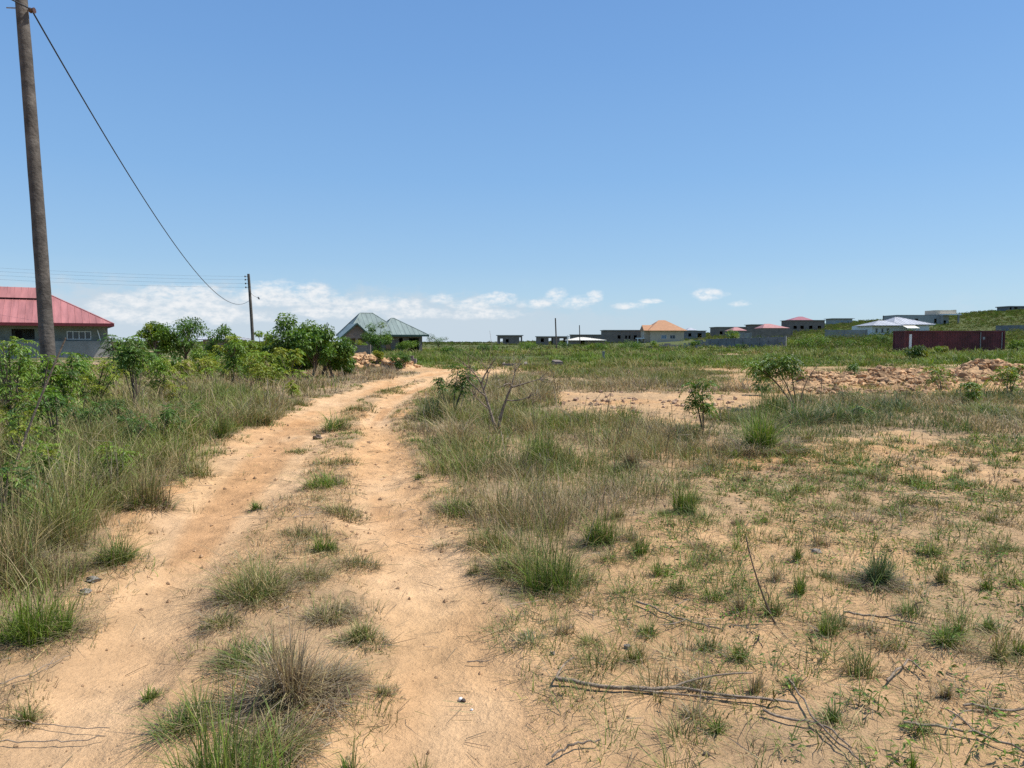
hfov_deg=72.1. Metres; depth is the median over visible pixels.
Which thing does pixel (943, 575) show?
grass tuft
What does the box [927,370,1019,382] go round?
soil heap
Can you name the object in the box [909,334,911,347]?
door panel
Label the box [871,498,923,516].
grass tuft
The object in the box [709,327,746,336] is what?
unfinished house
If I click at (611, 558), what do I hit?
grass tuft
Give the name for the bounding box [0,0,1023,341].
sky
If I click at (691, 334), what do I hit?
unfinished house
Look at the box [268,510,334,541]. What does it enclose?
grass tuft
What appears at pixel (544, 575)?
grass tuft
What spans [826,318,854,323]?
modern house
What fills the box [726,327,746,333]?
house
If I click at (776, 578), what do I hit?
grass tuft
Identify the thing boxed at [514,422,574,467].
grass tuft
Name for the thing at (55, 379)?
leafy shrub
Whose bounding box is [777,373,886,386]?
soil heap
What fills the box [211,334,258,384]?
leafy shrub
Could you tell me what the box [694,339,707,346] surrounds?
block wall
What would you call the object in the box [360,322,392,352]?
leafy tree
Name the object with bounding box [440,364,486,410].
leafy shrub
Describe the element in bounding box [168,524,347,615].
grass tuft
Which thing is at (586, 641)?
grass tuft
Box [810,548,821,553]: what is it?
grey stone
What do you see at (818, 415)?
grass tuft
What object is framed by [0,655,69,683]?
fallen stalk
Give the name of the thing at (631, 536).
grass tuft
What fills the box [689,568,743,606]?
grass tuft
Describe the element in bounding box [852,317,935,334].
villa
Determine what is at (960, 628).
grass tuft
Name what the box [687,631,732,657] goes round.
grass tuft
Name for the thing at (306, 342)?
leafy tree
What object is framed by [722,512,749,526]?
grass tuft
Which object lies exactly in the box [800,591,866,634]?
grass tuft
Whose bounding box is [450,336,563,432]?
dead shrub
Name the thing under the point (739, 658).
grass tuft
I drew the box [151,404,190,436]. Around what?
leafy shrub
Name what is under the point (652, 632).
grass tuft
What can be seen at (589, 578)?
grass tuft
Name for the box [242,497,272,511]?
grass tuft
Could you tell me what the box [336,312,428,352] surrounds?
bungalow
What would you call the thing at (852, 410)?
grass tuft
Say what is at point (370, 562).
grass tuft
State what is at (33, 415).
dead stalk
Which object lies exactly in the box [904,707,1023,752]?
fallen branch
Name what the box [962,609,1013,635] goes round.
grass tuft
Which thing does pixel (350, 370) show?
bush
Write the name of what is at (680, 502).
grass tuft
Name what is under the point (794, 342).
bush
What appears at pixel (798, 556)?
grass tuft
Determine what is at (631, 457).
grass tuft
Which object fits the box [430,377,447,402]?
leafy shrub
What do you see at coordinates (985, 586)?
grass tuft
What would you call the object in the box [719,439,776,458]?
grass tuft
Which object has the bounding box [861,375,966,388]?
soil heap
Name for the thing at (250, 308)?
utility pole
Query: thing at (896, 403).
grass tuft
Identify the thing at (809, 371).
soil heap
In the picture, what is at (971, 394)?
leafy shrub
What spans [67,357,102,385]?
leafy shrub
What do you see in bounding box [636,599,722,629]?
fallen branch
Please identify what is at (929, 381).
leafy shrub
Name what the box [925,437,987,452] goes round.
grass tuft
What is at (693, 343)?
bush
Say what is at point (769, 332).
wall
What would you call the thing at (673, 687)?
fallen branch
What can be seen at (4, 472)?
leafy shrub
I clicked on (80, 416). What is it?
leafy shrub
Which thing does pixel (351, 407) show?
grass tuft
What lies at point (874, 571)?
grass tuft
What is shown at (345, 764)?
grass tuft
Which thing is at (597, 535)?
grass tuft
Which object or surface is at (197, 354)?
bush
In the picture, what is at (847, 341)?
bush
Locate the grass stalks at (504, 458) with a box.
[0,354,1023,715]
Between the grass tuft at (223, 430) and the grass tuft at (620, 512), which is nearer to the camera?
the grass tuft at (620, 512)
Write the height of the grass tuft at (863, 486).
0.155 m
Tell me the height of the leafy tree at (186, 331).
3.001 m
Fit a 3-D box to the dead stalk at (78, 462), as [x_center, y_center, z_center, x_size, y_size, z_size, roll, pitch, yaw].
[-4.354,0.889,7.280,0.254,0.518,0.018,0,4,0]
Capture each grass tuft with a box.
[0,464,139,594]
[0,572,140,664]
[0,695,60,736]
[4,462,143,555]
[26,583,102,644]
[48,524,174,580]
[92,648,354,767]
[98,454,205,511]
[120,682,170,707]
[123,671,258,747]
[164,451,226,478]
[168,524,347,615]
[181,599,248,636]
[181,689,357,767]
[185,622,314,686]
[199,408,238,438]
[240,399,283,427]
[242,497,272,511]
[246,635,411,707]
[248,548,362,586]
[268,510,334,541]
[282,445,319,454]
[286,466,353,491]
[293,589,371,630]
[298,528,352,555]
[302,408,363,433]
[304,451,373,467]
[310,544,408,574]
[316,497,375,525]
[321,728,381,767]
[327,612,397,652]
[340,401,382,413]
[355,679,405,705]
[370,387,410,393]
[397,391,457,422]
[404,435,425,443]
[404,753,437,767]
[410,470,427,479]
[422,538,453,550]
[424,490,488,518]
[430,506,545,555]
[440,535,560,588]
[462,558,484,576]
[492,531,628,606]
[510,625,554,650]
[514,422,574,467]
[543,619,584,638]
[563,500,638,552]
[570,626,608,650]
[572,563,608,586]
[589,541,642,565]
[601,496,638,520]
[611,439,666,469]
[613,521,641,543]
[616,606,670,639]
[617,529,661,558]
[619,639,663,671]
[640,550,672,577]
[645,658,734,695]
[654,572,702,597]
[660,478,714,515]
[668,546,716,571]
[669,686,716,726]
[672,486,710,504]
[677,536,737,563]
[683,532,718,551]
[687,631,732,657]
[687,707,742,744]
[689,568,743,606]
[691,398,754,421]
[694,388,850,457]
[709,636,767,667]
[710,373,756,392]
[717,587,760,616]
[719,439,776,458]
[719,447,746,459]
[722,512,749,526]
[733,470,756,482]
[735,668,773,695]
[743,382,807,415]
[743,392,862,425]
[744,510,773,524]
[748,589,801,621]
[755,652,852,696]
[759,563,796,583]
[766,447,806,466]
[774,559,823,600]
[779,422,832,443]
[782,537,816,563]
[786,389,885,424]
[788,480,802,493]
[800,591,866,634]
[801,609,852,639]
[803,526,835,547]
[805,445,853,464]
[807,700,856,729]
[812,565,850,584]
[818,435,882,452]
[823,635,899,687]
[829,532,936,592]
[834,488,874,503]
[836,477,887,491]
[836,609,907,637]
[849,390,933,412]
[862,463,894,483]
[863,627,955,653]
[871,427,921,444]
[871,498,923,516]
[884,591,937,619]
[891,715,955,739]
[892,464,941,485]
[894,742,925,767]
[902,616,991,659]
[907,538,960,558]
[918,602,988,641]
[920,460,967,482]
[921,552,971,587]
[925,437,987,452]
[926,677,968,705]
[928,475,996,492]
[947,628,1023,668]
[952,679,1022,717]
[953,394,1023,415]
[959,533,1022,556]
[961,481,1023,500]
[962,460,985,472]
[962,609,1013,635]
[963,570,1008,595]
[967,505,1013,525]
[974,434,1022,452]
[993,573,1023,588]
[994,633,1023,660]
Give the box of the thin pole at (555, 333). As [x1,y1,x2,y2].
[555,318,556,347]
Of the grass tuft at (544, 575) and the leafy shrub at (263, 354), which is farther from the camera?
the leafy shrub at (263, 354)
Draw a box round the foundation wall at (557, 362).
[502,360,562,366]
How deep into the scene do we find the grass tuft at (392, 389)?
21.68 m
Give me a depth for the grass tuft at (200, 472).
8.38 m
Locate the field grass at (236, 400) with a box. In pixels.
[0,358,1023,629]
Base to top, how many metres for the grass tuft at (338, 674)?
0.197 m
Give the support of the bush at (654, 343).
on the ground at (508, 738)
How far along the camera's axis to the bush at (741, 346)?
96.40 m
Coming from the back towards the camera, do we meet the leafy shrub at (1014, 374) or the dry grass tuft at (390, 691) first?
the leafy shrub at (1014, 374)
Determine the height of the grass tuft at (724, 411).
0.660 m
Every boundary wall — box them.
[729,332,751,337]
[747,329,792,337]
[825,329,867,338]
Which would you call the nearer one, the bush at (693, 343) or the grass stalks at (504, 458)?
the grass stalks at (504, 458)
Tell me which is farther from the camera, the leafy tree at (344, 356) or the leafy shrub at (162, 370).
the leafy tree at (344, 356)
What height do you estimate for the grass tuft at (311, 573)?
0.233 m
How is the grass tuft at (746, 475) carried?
on the ground at (508, 738)
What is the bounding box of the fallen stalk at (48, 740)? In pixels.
[0,735,104,742]
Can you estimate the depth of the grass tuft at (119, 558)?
4.94 m
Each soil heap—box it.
[351,352,375,369]
[366,357,420,368]
[763,369,834,376]
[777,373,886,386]
[847,364,926,376]
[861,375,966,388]
[908,366,963,373]
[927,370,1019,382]
[955,358,1023,375]
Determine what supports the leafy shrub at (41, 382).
on the ground at (508, 738)
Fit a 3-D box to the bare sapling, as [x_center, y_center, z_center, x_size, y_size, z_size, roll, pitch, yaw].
[7.176,-0.028,17.090,0.636,1.262,0.104,-1,4,-10]
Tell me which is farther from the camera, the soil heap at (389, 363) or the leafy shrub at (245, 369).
the soil heap at (389, 363)
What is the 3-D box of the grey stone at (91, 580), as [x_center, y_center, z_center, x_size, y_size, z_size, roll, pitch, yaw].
[-2.739,1.276,4.600,0.098,0.049,0.072,1,4,17]
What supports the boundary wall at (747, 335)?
on the ground at (508, 738)
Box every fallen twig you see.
[551,739,600,757]
[763,708,851,748]
[785,675,865,764]
[885,658,924,681]
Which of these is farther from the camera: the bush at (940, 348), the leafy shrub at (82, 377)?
the bush at (940, 348)
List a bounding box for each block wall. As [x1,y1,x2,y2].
[353,344,370,354]
[649,343,681,347]
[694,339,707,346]
[708,336,786,347]
[996,325,1023,330]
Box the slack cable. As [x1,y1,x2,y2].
[33,13,246,304]
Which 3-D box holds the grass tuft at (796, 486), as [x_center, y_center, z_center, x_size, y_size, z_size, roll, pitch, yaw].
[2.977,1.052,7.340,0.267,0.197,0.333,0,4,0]
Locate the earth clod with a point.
(318, 436)
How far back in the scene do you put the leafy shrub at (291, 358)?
25.28 m
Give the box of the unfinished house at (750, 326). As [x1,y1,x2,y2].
[746,324,762,328]
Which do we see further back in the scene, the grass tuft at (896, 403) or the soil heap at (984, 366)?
the soil heap at (984, 366)
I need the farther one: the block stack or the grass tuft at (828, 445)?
the block stack
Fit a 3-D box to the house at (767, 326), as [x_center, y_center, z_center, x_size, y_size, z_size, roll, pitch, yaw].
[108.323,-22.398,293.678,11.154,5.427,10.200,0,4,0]
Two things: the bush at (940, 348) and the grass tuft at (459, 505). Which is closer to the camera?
the grass tuft at (459, 505)
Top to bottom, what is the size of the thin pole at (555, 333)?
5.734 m
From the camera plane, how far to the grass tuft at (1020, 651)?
3.57 m
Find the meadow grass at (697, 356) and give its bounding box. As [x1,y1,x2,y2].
[381,339,1023,371]
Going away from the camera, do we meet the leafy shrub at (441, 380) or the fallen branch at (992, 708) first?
the fallen branch at (992, 708)
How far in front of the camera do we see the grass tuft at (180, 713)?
2.94 m
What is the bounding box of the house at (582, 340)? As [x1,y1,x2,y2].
[568,337,603,344]
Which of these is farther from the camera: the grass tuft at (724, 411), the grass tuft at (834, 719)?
the grass tuft at (724, 411)
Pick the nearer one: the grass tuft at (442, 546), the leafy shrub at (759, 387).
the grass tuft at (442, 546)
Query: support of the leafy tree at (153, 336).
on the ground at (508, 738)
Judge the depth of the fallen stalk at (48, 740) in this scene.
2.88 m
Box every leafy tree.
[136,321,178,358]
[158,316,210,360]
[203,323,255,365]
[247,330,273,362]
[261,344,284,369]
[264,312,321,377]
[290,326,337,376]
[307,323,357,377]
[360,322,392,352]
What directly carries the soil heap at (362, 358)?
on the ground at (508, 738)
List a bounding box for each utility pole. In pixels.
[6,0,56,407]
[244,274,259,347]
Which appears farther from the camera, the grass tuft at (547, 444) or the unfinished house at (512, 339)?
the unfinished house at (512, 339)
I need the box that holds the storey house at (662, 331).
[636,320,686,342]
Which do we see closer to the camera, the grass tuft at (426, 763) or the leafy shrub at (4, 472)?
the grass tuft at (426, 763)
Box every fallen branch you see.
[554,657,796,703]
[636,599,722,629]
[844,611,920,624]
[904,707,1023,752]
[963,703,1023,711]
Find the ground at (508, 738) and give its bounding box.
[0,312,1023,767]
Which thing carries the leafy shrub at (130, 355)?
on the ground at (508, 738)
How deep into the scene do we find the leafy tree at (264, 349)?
31.13 m
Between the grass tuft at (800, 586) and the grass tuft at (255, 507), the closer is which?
the grass tuft at (800, 586)
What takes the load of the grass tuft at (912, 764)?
on the ground at (508, 738)
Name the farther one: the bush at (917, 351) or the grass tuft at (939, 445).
the bush at (917, 351)
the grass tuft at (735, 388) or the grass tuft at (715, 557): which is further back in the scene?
the grass tuft at (735, 388)
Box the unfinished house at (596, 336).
[570,334,600,338]
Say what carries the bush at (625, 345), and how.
on the ground at (508, 738)
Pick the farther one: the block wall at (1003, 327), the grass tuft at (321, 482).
the block wall at (1003, 327)
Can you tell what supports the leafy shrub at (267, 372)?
on the ground at (508, 738)
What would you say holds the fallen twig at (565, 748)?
on the ground at (508, 738)
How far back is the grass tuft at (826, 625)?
3.83 m
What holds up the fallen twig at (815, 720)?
on the ground at (508, 738)
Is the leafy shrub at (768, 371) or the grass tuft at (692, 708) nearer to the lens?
the grass tuft at (692, 708)
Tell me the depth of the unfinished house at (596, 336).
264.40 m
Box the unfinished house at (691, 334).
[684,331,705,339]
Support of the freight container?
on the ground at (508, 738)
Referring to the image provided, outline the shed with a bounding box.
[198,336,250,355]
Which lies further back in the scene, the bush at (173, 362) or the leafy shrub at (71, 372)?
the bush at (173, 362)
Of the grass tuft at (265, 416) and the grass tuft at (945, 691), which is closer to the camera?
the grass tuft at (945, 691)
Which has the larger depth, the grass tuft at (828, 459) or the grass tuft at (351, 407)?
the grass tuft at (351, 407)
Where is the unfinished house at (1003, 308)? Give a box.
[995,306,1023,310]
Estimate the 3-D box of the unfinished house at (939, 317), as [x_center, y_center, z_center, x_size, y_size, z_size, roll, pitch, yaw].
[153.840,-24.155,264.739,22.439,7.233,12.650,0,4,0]
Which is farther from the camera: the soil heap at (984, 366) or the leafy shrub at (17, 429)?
the soil heap at (984, 366)
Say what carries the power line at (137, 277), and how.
attached to the utility pole at (250, 308)
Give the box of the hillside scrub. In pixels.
[114,308,1023,352]
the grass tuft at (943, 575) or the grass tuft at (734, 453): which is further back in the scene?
the grass tuft at (734, 453)
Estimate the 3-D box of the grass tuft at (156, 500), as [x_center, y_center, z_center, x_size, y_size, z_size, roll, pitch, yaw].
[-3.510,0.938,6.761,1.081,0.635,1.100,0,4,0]
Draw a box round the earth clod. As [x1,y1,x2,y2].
[313,434,321,439]
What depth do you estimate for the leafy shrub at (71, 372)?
12.54 m
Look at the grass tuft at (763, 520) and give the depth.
6.12 m
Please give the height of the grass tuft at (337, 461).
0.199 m
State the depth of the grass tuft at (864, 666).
3.37 m
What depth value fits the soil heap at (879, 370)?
26.91 m
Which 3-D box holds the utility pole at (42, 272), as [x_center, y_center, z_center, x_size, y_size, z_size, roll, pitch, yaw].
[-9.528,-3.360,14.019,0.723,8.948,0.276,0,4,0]
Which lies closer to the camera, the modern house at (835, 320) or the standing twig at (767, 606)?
the standing twig at (767, 606)
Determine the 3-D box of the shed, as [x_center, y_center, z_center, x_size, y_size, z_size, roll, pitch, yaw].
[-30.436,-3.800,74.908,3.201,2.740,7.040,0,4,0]
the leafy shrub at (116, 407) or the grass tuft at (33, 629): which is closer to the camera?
the grass tuft at (33, 629)
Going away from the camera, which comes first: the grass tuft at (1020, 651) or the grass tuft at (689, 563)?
the grass tuft at (1020, 651)
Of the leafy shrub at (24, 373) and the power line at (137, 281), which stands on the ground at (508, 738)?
the leafy shrub at (24, 373)
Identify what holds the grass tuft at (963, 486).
on the ground at (508, 738)
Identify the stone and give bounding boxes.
[79,588,91,594]
[86,576,101,582]
[458,697,465,702]
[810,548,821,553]
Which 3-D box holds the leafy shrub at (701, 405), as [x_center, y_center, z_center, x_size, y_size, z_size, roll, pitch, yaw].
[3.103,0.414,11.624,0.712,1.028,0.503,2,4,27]
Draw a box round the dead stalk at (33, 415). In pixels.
[8,338,65,484]
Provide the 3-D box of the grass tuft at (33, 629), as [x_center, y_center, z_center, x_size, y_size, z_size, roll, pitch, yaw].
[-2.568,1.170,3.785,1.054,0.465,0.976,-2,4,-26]
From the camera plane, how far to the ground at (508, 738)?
4.07 m
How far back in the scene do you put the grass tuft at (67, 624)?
3.84 m
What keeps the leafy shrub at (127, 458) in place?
on the ground at (508, 738)
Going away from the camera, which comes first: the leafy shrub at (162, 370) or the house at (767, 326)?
the leafy shrub at (162, 370)
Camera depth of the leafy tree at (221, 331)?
35.75 m
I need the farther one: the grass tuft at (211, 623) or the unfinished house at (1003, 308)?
the unfinished house at (1003, 308)
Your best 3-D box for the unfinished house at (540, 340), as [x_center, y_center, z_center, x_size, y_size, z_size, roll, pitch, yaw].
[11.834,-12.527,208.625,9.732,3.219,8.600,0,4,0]
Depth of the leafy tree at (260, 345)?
36.75 m
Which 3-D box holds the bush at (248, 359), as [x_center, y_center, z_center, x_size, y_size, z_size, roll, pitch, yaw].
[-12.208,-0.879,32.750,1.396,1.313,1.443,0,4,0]
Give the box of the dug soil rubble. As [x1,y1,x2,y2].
[559,371,1023,412]
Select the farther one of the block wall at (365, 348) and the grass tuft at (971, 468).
the block wall at (365, 348)
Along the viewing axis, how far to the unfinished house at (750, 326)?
319.03 m
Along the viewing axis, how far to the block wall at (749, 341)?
107.22 m
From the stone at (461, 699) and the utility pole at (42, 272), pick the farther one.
the utility pole at (42, 272)
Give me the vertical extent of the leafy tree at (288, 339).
2.938 m
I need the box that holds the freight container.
[893,331,1004,349]
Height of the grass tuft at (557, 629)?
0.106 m
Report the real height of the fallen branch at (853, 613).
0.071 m
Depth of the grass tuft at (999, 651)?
3.53 m
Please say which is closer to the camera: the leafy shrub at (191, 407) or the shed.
the leafy shrub at (191, 407)
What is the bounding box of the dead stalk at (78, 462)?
[78,445,103,487]
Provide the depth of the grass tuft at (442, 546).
5.59 m
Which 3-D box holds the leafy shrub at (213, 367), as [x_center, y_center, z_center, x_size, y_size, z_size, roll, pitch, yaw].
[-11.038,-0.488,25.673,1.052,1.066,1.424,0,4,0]
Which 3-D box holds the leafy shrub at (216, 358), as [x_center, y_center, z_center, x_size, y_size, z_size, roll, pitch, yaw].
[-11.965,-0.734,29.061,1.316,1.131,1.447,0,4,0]
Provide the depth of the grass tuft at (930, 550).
5.30 m
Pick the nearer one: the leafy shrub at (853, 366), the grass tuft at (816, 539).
the grass tuft at (816, 539)
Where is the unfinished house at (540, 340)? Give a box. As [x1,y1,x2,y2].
[535,336,569,344]
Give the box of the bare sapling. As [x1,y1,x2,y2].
[800,358,820,405]
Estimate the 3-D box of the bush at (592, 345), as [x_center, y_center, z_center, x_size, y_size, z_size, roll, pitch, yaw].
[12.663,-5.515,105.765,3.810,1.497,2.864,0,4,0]
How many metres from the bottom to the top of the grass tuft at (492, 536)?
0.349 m
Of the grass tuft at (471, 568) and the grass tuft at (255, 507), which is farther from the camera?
the grass tuft at (255, 507)
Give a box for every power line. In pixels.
[0,271,233,279]
[0,275,244,283]
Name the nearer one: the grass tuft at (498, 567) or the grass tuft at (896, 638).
the grass tuft at (896, 638)
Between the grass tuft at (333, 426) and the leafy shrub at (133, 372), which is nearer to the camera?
the grass tuft at (333, 426)
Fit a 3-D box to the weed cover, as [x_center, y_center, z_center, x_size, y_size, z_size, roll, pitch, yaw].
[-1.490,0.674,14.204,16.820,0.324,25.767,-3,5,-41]
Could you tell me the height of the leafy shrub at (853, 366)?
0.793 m
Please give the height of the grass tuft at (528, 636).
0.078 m
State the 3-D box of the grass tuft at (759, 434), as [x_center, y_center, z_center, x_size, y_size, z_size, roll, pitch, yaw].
[3.737,0.498,10.283,2.316,1.036,2.388,-3,4,-37]
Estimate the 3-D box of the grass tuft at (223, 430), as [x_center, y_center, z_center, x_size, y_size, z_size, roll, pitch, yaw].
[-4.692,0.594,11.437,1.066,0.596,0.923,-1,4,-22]
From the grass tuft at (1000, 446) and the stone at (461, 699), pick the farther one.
the grass tuft at (1000, 446)
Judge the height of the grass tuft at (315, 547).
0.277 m
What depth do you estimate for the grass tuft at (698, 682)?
3.27 m
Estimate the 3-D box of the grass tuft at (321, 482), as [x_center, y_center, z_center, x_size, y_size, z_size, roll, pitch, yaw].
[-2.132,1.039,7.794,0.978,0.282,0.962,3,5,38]
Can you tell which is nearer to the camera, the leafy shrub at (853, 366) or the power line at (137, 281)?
the leafy shrub at (853, 366)
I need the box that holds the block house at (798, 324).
[781,317,825,331]
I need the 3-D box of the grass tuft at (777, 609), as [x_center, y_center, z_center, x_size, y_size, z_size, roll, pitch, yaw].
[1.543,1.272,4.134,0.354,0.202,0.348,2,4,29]
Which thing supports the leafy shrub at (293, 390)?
on the ground at (508, 738)
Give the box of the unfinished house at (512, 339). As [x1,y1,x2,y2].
[496,335,522,344]
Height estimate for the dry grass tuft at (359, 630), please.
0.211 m
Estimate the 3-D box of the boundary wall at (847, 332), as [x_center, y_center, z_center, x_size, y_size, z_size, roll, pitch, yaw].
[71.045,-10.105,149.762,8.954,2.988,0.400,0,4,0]
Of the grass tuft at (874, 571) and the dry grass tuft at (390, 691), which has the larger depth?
the grass tuft at (874, 571)
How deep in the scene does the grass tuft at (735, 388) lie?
22.22 m
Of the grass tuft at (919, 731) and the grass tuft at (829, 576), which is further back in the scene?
the grass tuft at (829, 576)
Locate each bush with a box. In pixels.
[159,354,182,372]
[163,601,407,750]
[187,348,219,371]
[235,351,262,374]
[333,348,356,374]
[369,350,383,363]
[388,351,410,368]
[394,340,419,350]
[427,333,448,347]
[440,345,463,353]
[477,344,500,351]
[519,341,537,349]
[558,342,571,347]
[584,343,609,349]
[618,340,642,349]
[649,341,658,348]
[690,340,699,345]
[725,329,739,338]
[735,344,748,348]
[786,339,801,347]
[798,333,831,347]
[833,338,865,346]
[861,334,892,342]
[885,328,915,336]
[903,345,929,358]
[929,345,948,353]
[1006,339,1023,349]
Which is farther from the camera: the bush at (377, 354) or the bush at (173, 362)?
the bush at (377, 354)
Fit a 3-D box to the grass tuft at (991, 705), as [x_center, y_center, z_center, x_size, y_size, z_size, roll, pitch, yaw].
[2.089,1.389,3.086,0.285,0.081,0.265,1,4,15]
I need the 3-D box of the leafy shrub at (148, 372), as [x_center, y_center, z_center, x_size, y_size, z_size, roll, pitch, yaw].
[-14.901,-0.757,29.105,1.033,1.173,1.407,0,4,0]
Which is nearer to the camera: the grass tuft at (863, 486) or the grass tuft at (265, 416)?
the grass tuft at (863, 486)
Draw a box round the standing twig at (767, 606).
[745,536,775,623]
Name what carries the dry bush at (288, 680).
on the ground at (508, 738)
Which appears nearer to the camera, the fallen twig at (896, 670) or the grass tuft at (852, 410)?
the fallen twig at (896, 670)
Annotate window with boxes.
[16,331,21,338]
[67,331,90,339]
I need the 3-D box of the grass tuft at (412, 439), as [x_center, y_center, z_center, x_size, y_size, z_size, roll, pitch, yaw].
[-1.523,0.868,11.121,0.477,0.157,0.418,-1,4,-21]
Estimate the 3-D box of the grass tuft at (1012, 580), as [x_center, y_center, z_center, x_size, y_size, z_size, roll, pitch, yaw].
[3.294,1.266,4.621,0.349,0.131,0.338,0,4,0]
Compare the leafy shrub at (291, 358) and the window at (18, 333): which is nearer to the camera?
the leafy shrub at (291, 358)
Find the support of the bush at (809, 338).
on the ground at (508, 738)
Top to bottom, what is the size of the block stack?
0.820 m
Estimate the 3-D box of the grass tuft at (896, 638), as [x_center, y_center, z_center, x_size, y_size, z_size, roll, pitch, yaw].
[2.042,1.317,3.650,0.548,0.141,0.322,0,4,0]
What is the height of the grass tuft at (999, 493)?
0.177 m
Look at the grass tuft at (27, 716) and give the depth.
3.03 m
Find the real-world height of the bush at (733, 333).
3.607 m
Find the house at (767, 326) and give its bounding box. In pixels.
[754,324,787,328]
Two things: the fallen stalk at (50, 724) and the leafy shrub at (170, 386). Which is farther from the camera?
the leafy shrub at (170, 386)
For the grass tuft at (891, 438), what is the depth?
11.26 m
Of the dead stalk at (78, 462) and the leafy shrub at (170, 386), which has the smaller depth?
the dead stalk at (78, 462)
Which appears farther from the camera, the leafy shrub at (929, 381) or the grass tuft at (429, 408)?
the leafy shrub at (929, 381)
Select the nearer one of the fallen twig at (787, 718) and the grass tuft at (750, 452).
the fallen twig at (787, 718)
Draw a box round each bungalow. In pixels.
[0,286,114,358]
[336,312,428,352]
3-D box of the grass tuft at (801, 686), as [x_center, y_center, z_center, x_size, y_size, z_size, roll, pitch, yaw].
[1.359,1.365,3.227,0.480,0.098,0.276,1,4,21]
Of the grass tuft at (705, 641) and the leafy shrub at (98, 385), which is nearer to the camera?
the grass tuft at (705, 641)
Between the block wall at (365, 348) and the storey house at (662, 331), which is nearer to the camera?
the block wall at (365, 348)
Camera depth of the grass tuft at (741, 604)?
4.18 m
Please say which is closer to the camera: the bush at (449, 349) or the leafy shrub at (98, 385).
the leafy shrub at (98, 385)
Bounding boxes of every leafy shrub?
[0,336,46,442]
[0,354,79,418]
[0,362,22,409]
[0,363,41,387]
[0,409,50,469]
[0,460,57,529]
[6,385,82,446]
[18,440,75,489]
[24,352,96,410]
[34,369,74,389]
[58,373,97,403]
[58,393,118,427]
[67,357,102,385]
[79,358,128,401]
[85,399,137,425]
[89,441,144,485]
[97,333,126,389]
[101,331,164,409]
[110,358,151,381]
[112,413,161,445]
[137,352,159,377]
[142,357,186,394]
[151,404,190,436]
[161,381,188,405]
[170,359,202,383]
[173,401,206,418]
[193,356,221,379]
[201,354,232,375]
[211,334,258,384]
[236,355,264,381]
[237,350,288,382]
[243,363,289,391]
[260,347,309,381]
[281,380,300,396]
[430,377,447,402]
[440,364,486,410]
[678,378,719,436]
[740,353,808,408]
[749,377,778,395]
[846,363,859,375]
[850,406,873,416]
[917,364,958,390]
[957,382,986,402]
[981,365,1023,392]
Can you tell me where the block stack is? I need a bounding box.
[403,356,416,363]
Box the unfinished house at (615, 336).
[600,330,640,342]
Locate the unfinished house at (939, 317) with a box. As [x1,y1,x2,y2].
[884,310,961,325]
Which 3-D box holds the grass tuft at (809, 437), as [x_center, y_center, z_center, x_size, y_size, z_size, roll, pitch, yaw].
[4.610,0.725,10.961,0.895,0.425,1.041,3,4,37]
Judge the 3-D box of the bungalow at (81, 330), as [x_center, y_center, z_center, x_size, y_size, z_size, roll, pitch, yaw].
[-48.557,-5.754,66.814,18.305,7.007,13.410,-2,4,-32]
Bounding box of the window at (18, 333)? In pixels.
[16,331,21,338]
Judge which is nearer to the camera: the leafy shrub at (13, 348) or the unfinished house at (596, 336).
the leafy shrub at (13, 348)
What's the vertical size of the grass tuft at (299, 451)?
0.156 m
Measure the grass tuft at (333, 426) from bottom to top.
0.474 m
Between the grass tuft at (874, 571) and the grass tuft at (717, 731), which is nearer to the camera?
the grass tuft at (717, 731)
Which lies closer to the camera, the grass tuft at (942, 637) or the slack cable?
the grass tuft at (942, 637)
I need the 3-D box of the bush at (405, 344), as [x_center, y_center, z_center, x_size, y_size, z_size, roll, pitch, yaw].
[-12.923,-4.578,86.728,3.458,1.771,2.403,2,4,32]
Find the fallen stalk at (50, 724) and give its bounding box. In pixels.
[0,717,108,728]
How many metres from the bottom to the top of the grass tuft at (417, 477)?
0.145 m
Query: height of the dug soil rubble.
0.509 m
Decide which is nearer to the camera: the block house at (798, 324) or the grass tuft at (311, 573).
the grass tuft at (311, 573)
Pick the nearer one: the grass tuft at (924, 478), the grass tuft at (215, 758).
the grass tuft at (215, 758)
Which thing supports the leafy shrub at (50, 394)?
on the ground at (508, 738)
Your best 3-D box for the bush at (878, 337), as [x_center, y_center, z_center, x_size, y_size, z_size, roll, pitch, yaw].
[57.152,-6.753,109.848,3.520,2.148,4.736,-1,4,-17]
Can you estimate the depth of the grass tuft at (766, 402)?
15.13 m
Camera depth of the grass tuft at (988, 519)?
6.25 m
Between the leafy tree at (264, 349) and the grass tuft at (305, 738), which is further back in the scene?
the leafy tree at (264, 349)
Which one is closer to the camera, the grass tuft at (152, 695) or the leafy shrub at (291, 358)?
the grass tuft at (152, 695)
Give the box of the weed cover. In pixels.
[0,379,1023,767]
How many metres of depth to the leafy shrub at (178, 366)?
23.11 m
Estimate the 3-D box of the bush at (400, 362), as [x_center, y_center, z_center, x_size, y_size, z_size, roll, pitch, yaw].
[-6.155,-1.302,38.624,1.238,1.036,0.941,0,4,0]
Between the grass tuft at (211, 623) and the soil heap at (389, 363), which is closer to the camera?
the grass tuft at (211, 623)
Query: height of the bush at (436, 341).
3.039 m

